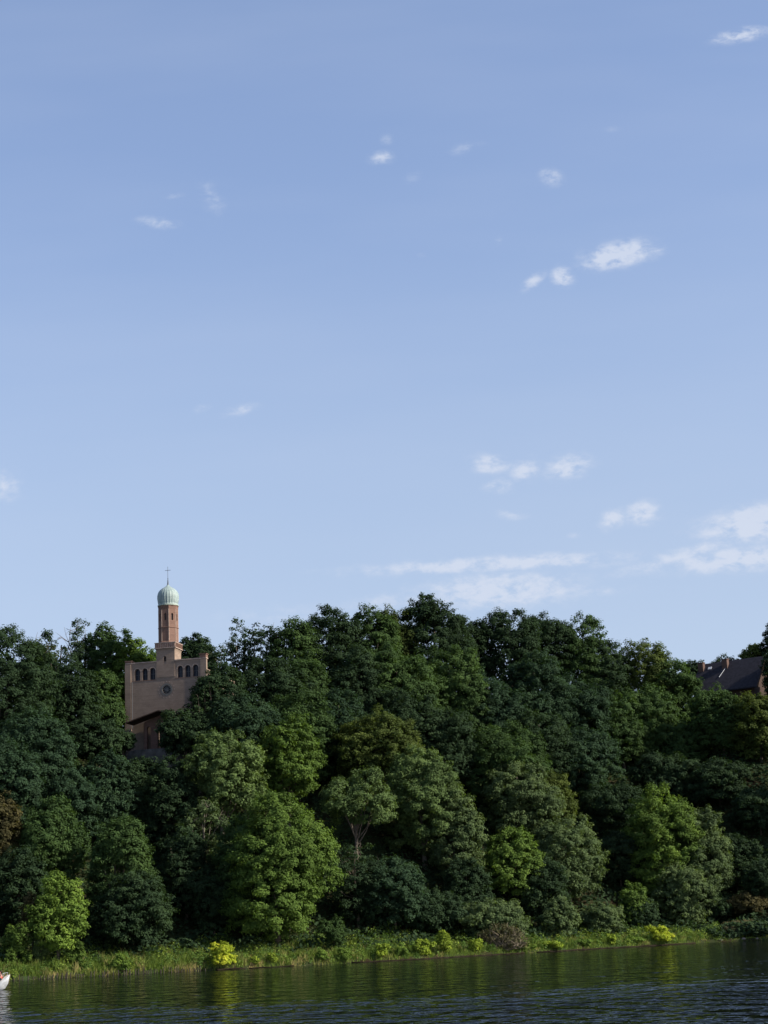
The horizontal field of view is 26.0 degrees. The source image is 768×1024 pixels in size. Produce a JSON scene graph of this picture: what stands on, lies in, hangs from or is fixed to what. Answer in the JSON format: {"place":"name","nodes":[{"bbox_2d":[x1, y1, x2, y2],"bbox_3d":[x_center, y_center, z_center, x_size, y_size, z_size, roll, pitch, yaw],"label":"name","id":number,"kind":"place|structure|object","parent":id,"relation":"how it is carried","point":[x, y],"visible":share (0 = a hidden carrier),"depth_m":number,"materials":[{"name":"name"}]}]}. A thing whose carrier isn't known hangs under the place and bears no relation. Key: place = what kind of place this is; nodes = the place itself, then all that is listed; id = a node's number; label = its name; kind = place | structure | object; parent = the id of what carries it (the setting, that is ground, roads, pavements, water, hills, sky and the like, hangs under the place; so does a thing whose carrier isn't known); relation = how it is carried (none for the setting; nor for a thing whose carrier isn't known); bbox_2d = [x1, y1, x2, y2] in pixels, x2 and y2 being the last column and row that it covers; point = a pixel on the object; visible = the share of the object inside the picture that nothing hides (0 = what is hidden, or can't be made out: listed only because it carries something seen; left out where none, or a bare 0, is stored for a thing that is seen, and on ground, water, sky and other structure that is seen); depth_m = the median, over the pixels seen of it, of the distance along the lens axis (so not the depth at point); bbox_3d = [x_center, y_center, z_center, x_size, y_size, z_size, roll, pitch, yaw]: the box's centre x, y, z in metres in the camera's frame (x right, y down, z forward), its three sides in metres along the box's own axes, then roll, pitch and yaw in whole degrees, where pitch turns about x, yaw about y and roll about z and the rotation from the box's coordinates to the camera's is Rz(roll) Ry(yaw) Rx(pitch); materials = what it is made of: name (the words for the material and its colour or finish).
{"place":"outdoors","nodes":[
{"label":"outdoors","id":0,"kind":"place"},
{"bbox_2d":[0,940,767,1023],"bbox_3d":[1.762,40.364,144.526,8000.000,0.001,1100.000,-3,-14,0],"label":"river water","id":1,"kind":"structure","parent":0,"point":[714,983],"depth_m":114.19,"materials":[{"name":"green liquid"}]},
{"bbox_2d":[0,747,767,980],"bbox_3d":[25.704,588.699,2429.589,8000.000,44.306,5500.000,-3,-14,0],"label":"hillside ground","id":2,"kind":"structure","parent":0,"point":[373,839],"depth_m":242.55,"materials":[{"name":"green plant"}]},
{"bbox_2d":[0,790,23,866],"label":"broadleaf tree","id":3,"kind":"object","parent":2,"relation":"on","point":[11,828],"visible":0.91,"depth_m":215.96,"materials":[{"name":"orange plant"}]},
{"bbox_2d":[0,921,33,966],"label":"bank bush","id":4,"kind":"object","parent":2,"relation":"on","point":[17,936],"visible":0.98,"depth_m":199.70,"materials":[{"name":"green plant"}]},
{"bbox_2d":[0,843,48,929],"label":"broadleaf tree","id":5,"kind":"object","parent":2,"relation":"on","point":[24,880],"visible":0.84,"depth_m":208.32,"materials":[{"name":"green plant"}]},
{"bbox_2d":[0,736,49,822],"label":"broadleaf tree","id":6,"kind":"object","parent":2,"relation":"on","point":[25,775],"visible":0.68,"depth_m":223.32,"materials":[{"name":"green plant"}]},
{"bbox_2d":[0,623,66,730],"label":"broadleaf tree","id":7,"kind":"object","parent":2,"relation":"on","point":[26,678],"visible":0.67,"depth_m":241.34,"materials":[{"name":"green plant"}]},
{"bbox_2d":[0,705,81,803],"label":"broadleaf tree","id":8,"kind":"object","parent":2,"relation":"on","point":[38,728],"visible":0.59,"depth_m":230.30,"materials":[{"name":"green plant"}]},
{"bbox_2d":[15,792,91,881],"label":"broadleaf tree","id":9,"kind":"object","parent":2,"relation":"on","point":[58,849],"visible":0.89,"depth_m":216.38,"materials":[{"name":"green plant"}]},
{"bbox_2d":[24,868,90,960],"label":"broadleaf tree","id":10,"kind":"object","parent":2,"relation":"on","point":[65,934],"visible":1,"depth_m":201.21,"materials":[{"name":"green plant"}]},
{"bbox_2d":[36,628,86,721],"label":"broadleaf tree","id":11,"kind":"object","parent":2,"relation":"on","point":[75,656],"visible":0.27,"depth_m":263.79,"materials":[{"name":"green plant"}]},
{"bbox_2d":[27,764,115,837],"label":"broadleaf tree","id":12,"kind":"object","parent":2,"relation":"on","point":[74,787],"visible":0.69,"depth_m":226.85,"materials":[{"name":"green plant"}]},
{"bbox_2d":[43,661,105,749],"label":"broadleaf tree","id":13,"kind":"object","parent":2,"relation":"on","point":[77,699],"visible":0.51,"depth_m":252.16,"materials":[{"name":"green plant"}]},
{"bbox_2d":[65,716,125,764],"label":"broadleaf tree","id":14,"kind":"object","parent":2,"relation":"on","point":[94,744],"visible":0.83,"depth_m":241.69,"materials":[{"name":"green plant"}]},
{"bbox_2d":[84,620,121,696],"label":"broadleaf tree","id":15,"kind":"object","parent":2,"relation":"on","point":[103,651],"visible":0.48,"depth_m":267.03,"materials":[{"name":"green plant"}]},
{"bbox_2d":[86,668,128,752],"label":"broadleaf tree","id":16,"kind":"object","parent":2,"relation":"on","point":[113,706],"visible":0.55,"depth_m":257.43,"materials":[{"name":"green plant"}]},
{"bbox_2d":[72,748,144,853],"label":"broadleaf tree","id":17,"kind":"object","parent":2,"relation":"on","point":[107,774],"visible":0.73,"depth_m":230.72,"materials":[{"name":"green plant"}]},
{"bbox_2d":[81,811,160,923],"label":"broadleaf tree","id":18,"kind":"object","parent":2,"relation":"on","point":[125,834],"visible":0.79,"depth_m":212.59,"materials":[{"name":"green plant"}]},
{"bbox_2d":[104,626,155,719],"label":"broadleaf tree","id":19,"kind":"object","parent":2,"relation":"on","point":[131,651],"visible":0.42,"depth_m":264.65,"materials":[{"name":"green plant"}]},
{"bbox_2d":[86,868,179,948],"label":"broadleaf tree","id":20,"kind":"object","parent":2,"relation":"on","point":[155,903],"visible":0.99,"depth_m":207.76,"materials":[{"name":"green plant"}]},
{"bbox_2d":[108,755,167,823],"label":"broadleaf tree","id":21,"kind":"object","parent":2,"relation":"on","point":[142,770],"visible":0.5,"depth_m":233.33,"materials":[{"name":"green plant"}]},
{"bbox_2d":[133,754,205,850],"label":"broadleaf tree","id":22,"kind":"object","parent":2,"relation":"on","point":[182,797],"visible":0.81,"depth_m":231.13,"materials":[{"name":"green plant"}]},
{"bbox_2d":[125,570,236,751],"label":"church","id":23,"kind":"structure","parent":2,"relation":"on","point":[167,679],"depth_m":258.80,"materials":[{"name":"brown brick"}]},
{"bbox_2d":[149,823,215,923],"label":"broadleaf tree","id":24,"kind":"object","parent":2,"relation":"on","point":[170,865],"visible":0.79,"depth_m":218.44,"materials":[{"name":"green plant"}]},
{"bbox_2d":[154,706,219,760],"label":"broadleaf tree","id":25,"kind":"object","parent":2,"relation":"on","point":[178,737],"visible":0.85,"depth_m":244.73,"materials":[{"name":"green plant"}]},
{"bbox_2d":[179,632,219,669],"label":"broadleaf tree","id":26,"kind":"object","parent":2,"relation":"on","point":[192,647],"visible":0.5,"depth_m":285.62,"materials":[{"name":"green plant"}]},
{"bbox_2d":[176,796,230,863],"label":"broadleaf tree","id":27,"kind":"object","parent":2,"relation":"on","point":[211,809],"visible":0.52,"depth_m":226.82,"materials":[{"name":"green plant"}]},
{"bbox_2d":[188,660,248,730],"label":"broadleaf tree","id":28,"kind":"object","parent":2,"relation":"on","point":[226,675],"visible":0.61,"depth_m":250.42,"materials":[{"name":"green plant"}]},
{"bbox_2d":[176,727,270,834],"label":"broadleaf tree","id":29,"kind":"object","parent":2,"relation":"on","point":[219,763],"visible":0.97,"depth_m":232.51,"materials":[{"name":"green plant"}]},
{"bbox_2d":[220,616,260,686],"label":"broadleaf tree","id":30,"kind":"object","parent":2,"relation":"on","point":[232,647],"visible":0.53,"depth_m":277.88,"materials":[{"name":"green plant"}]},
{"bbox_2d":[205,689,287,815],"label":"broadleaf tree","id":31,"kind":"object","parent":2,"relation":"on","point":[251,721],"visible":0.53,"depth_m":245.79,"materials":[{"name":"green plant"}]},
{"bbox_2d":[202,812,320,933],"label":"broadleaf tree","id":32,"kind":"object","parent":2,"relation":"on","point":[218,859],"visible":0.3,"depth_m":217.85,"materials":[{"name":"green plant"}]},
{"bbox_2d":[237,655,317,724],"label":"broadleaf tree","id":33,"kind":"object","parent":2,"relation":"on","point":[277,680],"visible":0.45,"depth_m":258.47,"materials":[{"name":"green plant"}]},
{"bbox_2d":[216,789,348,945],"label":"broadleaf tree","id":34,"kind":"object","parent":2,"relation":"on","point":[311,858],"visible":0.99,"depth_m":214.02,"materials":[{"name":"green plant"}]},
{"bbox_2d":[250,712,327,822],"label":"broadleaf tree","id":35,"kind":"object","parent":2,"relation":"on","point":[297,777],"visible":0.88,"depth_m":240.15,"materials":[{"name":"green plant"}]},
{"bbox_2d":[267,615,327,680],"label":"broadleaf tree","id":36,"kind":"object","parent":2,"relation":"on","point":[298,637],"visible":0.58,"depth_m":274.32,"materials":[{"name":"green plant"}]},
{"bbox_2d":[258,686,339,801],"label":"broadleaf tree","id":37,"kind":"object","parent":2,"relation":"on","point":[317,717],"visible":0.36,"depth_m":251.64,"materials":[{"name":"green plant"}]},
{"bbox_2d":[282,658,347,734],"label":"broadleaf tree","id":38,"kind":"object","parent":2,"relation":"on","point":[315,669],"visible":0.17,"depth_m":263.54,"materials":[{"name":"green plant"}]},
{"bbox_2d":[303,603,368,688],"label":"broadleaf tree","id":39,"kind":"object","parent":2,"relation":"on","point":[332,635],"visible":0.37,"depth_m":278.78,"materials":[{"name":"green plant"}]},
{"bbox_2d":[304,686,382,779],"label":"broadleaf tree","id":40,"kind":"object","parent":2,"relation":"on","point":[350,714],"visible":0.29,"depth_m":256.17,"materials":[{"name":"green plant"}]},
{"bbox_2d":[320,839,390,928],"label":"broadleaf tree","id":41,"kind":"object","parent":2,"relation":"on","point":[355,895],"visible":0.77,"depth_m":224.38,"materials":[{"name":"green plant"}]},
{"bbox_2d":[318,765,398,875],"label":"broadleaf tree","id":42,"kind":"object","parent":2,"relation":"on","point":[353,798],"visible":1,"depth_m":235.16,"materials":[{"name":"green plant"}]},
{"bbox_2d":[327,642,390,715],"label":"broadleaf tree","id":43,"kind":"object","parent":2,"relation":"on","point":[367,675],"visible":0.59,"depth_m":267.03,"materials":[{"name":"green plant"}]},
{"bbox_2d":[0,912,722,979],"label":"bank weeds","id":44,"kind":"object","parent":2,"relation":"on","point":[463,943],"visible":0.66,"depth_m":214.73,"materials":[{"name":"plant"}]},
{"bbox_2d":[333,602,407,685],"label":"broadleaf tree","id":45,"kind":"object","parent":2,"relation":"on","point":[380,633],"visible":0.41,"depth_m":282.43,"materials":[{"name":"green plant"}]},
{"bbox_2d":[328,703,425,824],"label":"broadleaf tree","id":46,"kind":"object","parent":2,"relation":"on","point":[396,732],"visible":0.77,"depth_m":248.62,"materials":[{"name":"green plant"}]},
{"bbox_2d":[0,736,767,964],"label":"undergrowth","id":47,"kind":"object","parent":2,"relation":"on","point":[757,925],"visible":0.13,"depth_m":239.67,"materials":[{"name":"green plant"}]},
{"bbox_2d":[0,923,767,980],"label":"bank grass","id":48,"kind":"structure","parent":2,"relation":"on","point":[185,964],"depth_m":208.35,"materials":[{"name":"plant"}]},
{"bbox_2d":[354,852,431,933],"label":"broadleaf tree","id":49,"kind":"object","parent":2,"relation":"on","point":[407,891],"visible":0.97,"depth_m":224.00,"materials":[{"name":"green plant"}]},
{"bbox_2d":[358,643,441,718],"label":"broadleaf tree","id":50,"kind":"object","parent":2,"relation":"on","point":[409,673],"visible":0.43,"depth_m":269.67,"materials":[{"name":"green plant"}]},
{"bbox_2d":[373,685,441,763],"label":"broadleaf tree","id":51,"kind":"object","parent":2,"relation":"on","point":[409,712],"visible":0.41,"depth_m":261.94,"materials":[{"name":"green plant"}]},
{"bbox_2d":[370,743,468,870],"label":"broadleaf tree","id":52,"kind":"object","parent":2,"relation":"on","point":[412,814],"visible":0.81,"depth_m":241.20,"materials":[{"name":"green plant"}]},
{"bbox_2d":[402,885,468,933],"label":"broadleaf tree","id":53,"kind":"object","parent":2,"relation":"on","point":[437,914],"visible":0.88,"depth_m":225.22,"materials":[{"name":"green plant"}]},
{"bbox_2d":[398,592,478,685],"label":"broadleaf tree","id":54,"kind":"object","parent":2,"relation":"on","point":[429,618],"visible":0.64,"depth_m":289.32,"materials":[{"name":"green plant"}]},
{"bbox_2d":[416,643,490,735],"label":"broadleaf tree","id":55,"kind":"object","parent":2,"relation":"on","point":[451,684],"visible":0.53,"depth_m":274.64,"materials":[{"name":"green plant"}]},
{"bbox_2d":[418,706,489,795],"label":"broadleaf tree","id":56,"kind":"object","parent":2,"relation":"on","point":[456,746],"visible":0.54,"depth_m":259.24,"materials":[{"name":"green plant"}]},
{"bbox_2d":[426,781,488,878],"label":"broadleaf tree","id":57,"kind":"object","parent":2,"relation":"on","point":[462,845],"visible":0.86,"depth_m":239.06,"materials":[{"name":"green plant"}]},
{"bbox_2d":[438,614,491,692],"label":"broadleaf tree","id":58,"kind":"object","parent":2,"relation":"on","point":[474,630],"visible":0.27,"depth_m":298.26,"materials":[{"name":"green plant"}]},
{"bbox_2d":[441,856,495,908],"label":"broadleaf tree","id":59,"kind":"object","parent":2,"relation":"on","point":[468,879],"visible":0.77,"depth_m":232.46,"materials":[{"name":"green plant"}]},
{"bbox_2d":[457,666,527,750],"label":"broadleaf tree","id":60,"kind":"object","parent":2,"relation":"on","point":[501,696],"visible":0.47,"depth_m":275.39,"materials":[{"name":"green plant"}]},
{"bbox_2d":[457,897,533,940],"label":"broadleaf tree","id":61,"kind":"object","parent":2,"relation":"on","point":[484,915],"visible":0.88,"depth_m":225.75,"materials":[{"name":"green plant"}]},
{"bbox_2d":[477,922,529,950],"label":"dead thicket","id":62,"kind":"object","parent":2,"relation":"on","point":[501,938],"visible":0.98,"depth_m":222.77,"materials":[{"name":"brown plant"}]},
{"bbox_2d":[456,719,552,821],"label":"broadleaf tree","id":63,"kind":"object","parent":2,"relation":"on","point":[506,746],"visible":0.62,"depth_m":259.48,"materials":[{"name":"green plant"}]},
{"bbox_2d":[476,606,542,686],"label":"broadleaf tree","id":64,"kind":"object","parent":2,"relation":"on","point":[500,632],"visible":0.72,"depth_m":298.33,"materials":[{"name":"green plant"}]},
{"bbox_2d":[479,825,545,905],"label":"broadleaf tree","id":65,"kind":"object","parent":2,"relation":"on","point":[504,861],"visible":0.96,"depth_m":239.98,"materials":[{"name":"green plant"}]},
{"bbox_2d":[477,759,566,836],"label":"broadleaf tree","id":66,"kind":"object","parent":2,"relation":"on","point":[500,805],"visible":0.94,"depth_m":253.46,"materials":[{"name":"green plant"}]},
{"bbox_2d":[501,647,581,737],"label":"broadleaf tree","id":67,"kind":"object","parent":2,"relation":"on","point":[524,680],"visible":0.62,"depth_m":284.80,"materials":[{"name":"green plant"}]},
{"bbox_2d":[513,852,572,916],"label":"broadleaf tree","id":68,"kind":"object","parent":2,"relation":"on","point":[551,883],"visible":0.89,"depth_m":239.16,"materials":[{"name":"green plant"}]},
{"bbox_2d":[510,709,579,788],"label":"broadleaf tree","id":69,"kind":"object","parent":2,"relation":"on","point":[555,722],"visible":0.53,"depth_m":272.71,"materials":[{"name":"green plant"}]},
{"bbox_2d":[513,611,579,688],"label":"broadleaf tree","id":70,"kind":"object","parent":2,"relation":"on","point":[550,639],"visible":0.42,"depth_m":304.77,"materials":[{"name":"green plant"}]},
{"bbox_2d":[528,769,579,826],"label":"broadleaf tree","id":71,"kind":"object","parent":2,"relation":"on","point":[554,779],"visible":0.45,"depth_m":259.06,"materials":[{"name":"green plant"}]},
{"bbox_2d":[536,894,583,936],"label":"broadleaf tree","id":72,"kind":"object","parent":2,"relation":"on","point":[560,911],"visible":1,"depth_m":233.95,"materials":[{"name":"green plant"}]},
{"bbox_2d":[530,811,610,904],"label":"broadleaf tree","id":73,"kind":"object","parent":2,"relation":"on","point":[564,834],"visible":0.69,"depth_m":246.44,"materials":[{"name":"green plant"}]},
{"bbox_2d":[537,668,613,743],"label":"broadleaf tree","id":74,"kind":"object","parent":2,"relation":"on","point":[590,703],"visible":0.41,"depth_m":285.62,"materials":[{"name":"green plant"}]},
{"bbox_2d":[551,610,618,722],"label":"broadleaf tree","id":75,"kind":"object","parent":2,"relation":"on","point":[585,642],"visible":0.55,"depth_m":304.89,"materials":[{"name":"green plant"}]},
{"bbox_2d":[552,726,625,795],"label":"broadleaf tree","id":76,"kind":"object","parent":2,"relation":"on","point":[593,760],"visible":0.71,"depth_m":273.98,"materials":[{"name":"green plant"}]},
{"bbox_2d":[576,901,625,933],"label":"broadleaf tree","id":77,"kind":"object","parent":2,"relation":"on","point":[606,918],"visible":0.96,"depth_m":237.55,"materials":[{"name":"green plant"}]},
{"bbox_2d":[580,638,634,700],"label":"broadleaf tree","id":78,"kind":"object","parent":2,"relation":"on","point":[620,680],"visible":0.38,"depth_m":303.92,"materials":[{"name":"green plant"}]},
{"bbox_2d":[575,780,647,842],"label":"broadleaf tree","id":79,"kind":"object","parent":2,"relation":"on","point":[612,798],"visible":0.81,"depth_m":266.74,"materials":[{"name":"green plant"}]},
{"bbox_2d":[592,827,645,889],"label":"broadleaf tree","id":80,"kind":"object","parent":2,"relation":"on","point":[617,865],"visible":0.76,"depth_m":254.68,"materials":[{"name":"green plant"}]},
{"bbox_2d":[584,689,656,768],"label":"broadleaf tree","id":81,"kind":"object","parent":2,"relation":"on","point":[633,744],"visible":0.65,"depth_m":288.82,"materials":[{"name":"green plant"}]},
{"bbox_2d":[618,880,650,925],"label":"broadleaf tree","id":82,"kind":"object","parent":2,"relation":"on","point":[630,894],"visible":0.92,"depth_m":244.75,"materials":[{"name":"green plant"}]},
{"bbox_2d":[617,637,680,716],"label":"broadleaf tree","id":83,"kind":"object","parent":2,"relation":"on","point":[656,656],"visible":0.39,"depth_m":306.13,"materials":[{"name":"green plant"}]},
{"bbox_2d":[614,680,690,751],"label":"broadleaf tree","id":84,"kind":"object","parent":2,"relation":"on","point":[654,704],"visible":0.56,"depth_m":293.58,"materials":[{"name":"green plant"}]},
{"bbox_2d":[625,748,699,806],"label":"broadleaf tree","id":85,"kind":"object","parent":2,"relation":"on","point":[646,769],"visible":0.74,"depth_m":277.71,"materials":[{"name":"green plant"}]},
{"bbox_2d":[619,781,707,913],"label":"broadleaf tree","id":86,"kind":"object","parent":2,"relation":"on","point":[653,815],"visible":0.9,"depth_m":253.37,"materials":[{"name":"green plant"}]},
{"bbox_2d":[642,657,705,731],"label":"broadleaf tree","id":87,"kind":"object","parent":2,"relation":"on","point":[682,683],"visible":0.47,"depth_m":302.78,"materials":[{"name":"green plant"}]},
{"bbox_2d":[647,719,713,764],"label":"broadleaf tree","id":88,"kind":"object","parent":2,"relation":"on","point":[683,741],"visible":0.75,"depth_m":289.35,"materials":[{"name":"green plant"}]},
{"bbox_2d":[647,859,720,924],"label":"broadleaf tree","id":89,"kind":"object","parent":2,"relation":"on","point":[686,902],"visible":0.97,"depth_m":248.91,"materials":[{"name":"green plant"}]},
{"bbox_2d":[669,804,735,919],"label":"broadleaf tree","id":90,"kind":"object","parent":2,"relation":"on","point":[718,847],"visible":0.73,"depth_m":254.05,"materials":[{"name":"green plant"}]},
{"bbox_2d":[683,756,752,806],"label":"broadleaf tree","id":91,"kind":"object","parent":2,"relation":"on","point":[720,780],"visible":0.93,"depth_m":274.61,"materials":[{"name":"green plant"}]},
{"bbox_2d":[686,681,752,757],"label":"broadleaf tree","id":92,"kind":"object","parent":2,"relation":"on","point":[711,719],"visible":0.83,"depth_m":286.99,"materials":[{"name":"green plant"}]},
{"bbox_2d":[691,656,767,729],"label":"house","id":93,"kind":"structure","parent":2,"relation":"on","point":[738,676],"depth_m":304.20,"materials":[{"name":"tile"}]},
{"bbox_2d":[706,832,763,890],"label":"broadleaf tree","id":94,"kind":"object","parent":2,"relation":"on","point":[744,851],"visible":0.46,"depth_m":257.85,"materials":[{"name":"green plant"}]},
{"bbox_2d":[725,890,767,915],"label":"broadleaf tree","id":95,"kind":"object","parent":2,"relation":"on","point":[745,902],"visible":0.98,"depth_m":250.61,"materials":[{"name":"orange plant"}]},
{"bbox_2d":[726,690,767,762],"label":"broadleaf tree","id":96,"kind":"object","parent":2,"relation":"on","point":[756,739],"visible":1,"depth_m":282.80,"materials":[{"name":"green plant"}]},
{"bbox_2d":[727,785,767,834],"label":"broadleaf tree","id":97,"kind":"object","parent":2,"relation":"on","point":[747,814],"visible":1,"depth_m":263.76,"materials":[{"name":"green plant"}]},
{"bbox_2d":[740,858,767,898],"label":"broadleaf tree","id":98,"kind":"object","parent":2,"relation":"on","point":[755,878],"visible":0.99,"depth_m":252.27,"materials":[{"name":"green plant"}]},
{"bbox_2d":[0,0,767,691],"label":"sky","id":99,"kind":"structure","parent":0,"point":[304,304],"materials":[{"name":"blue"}]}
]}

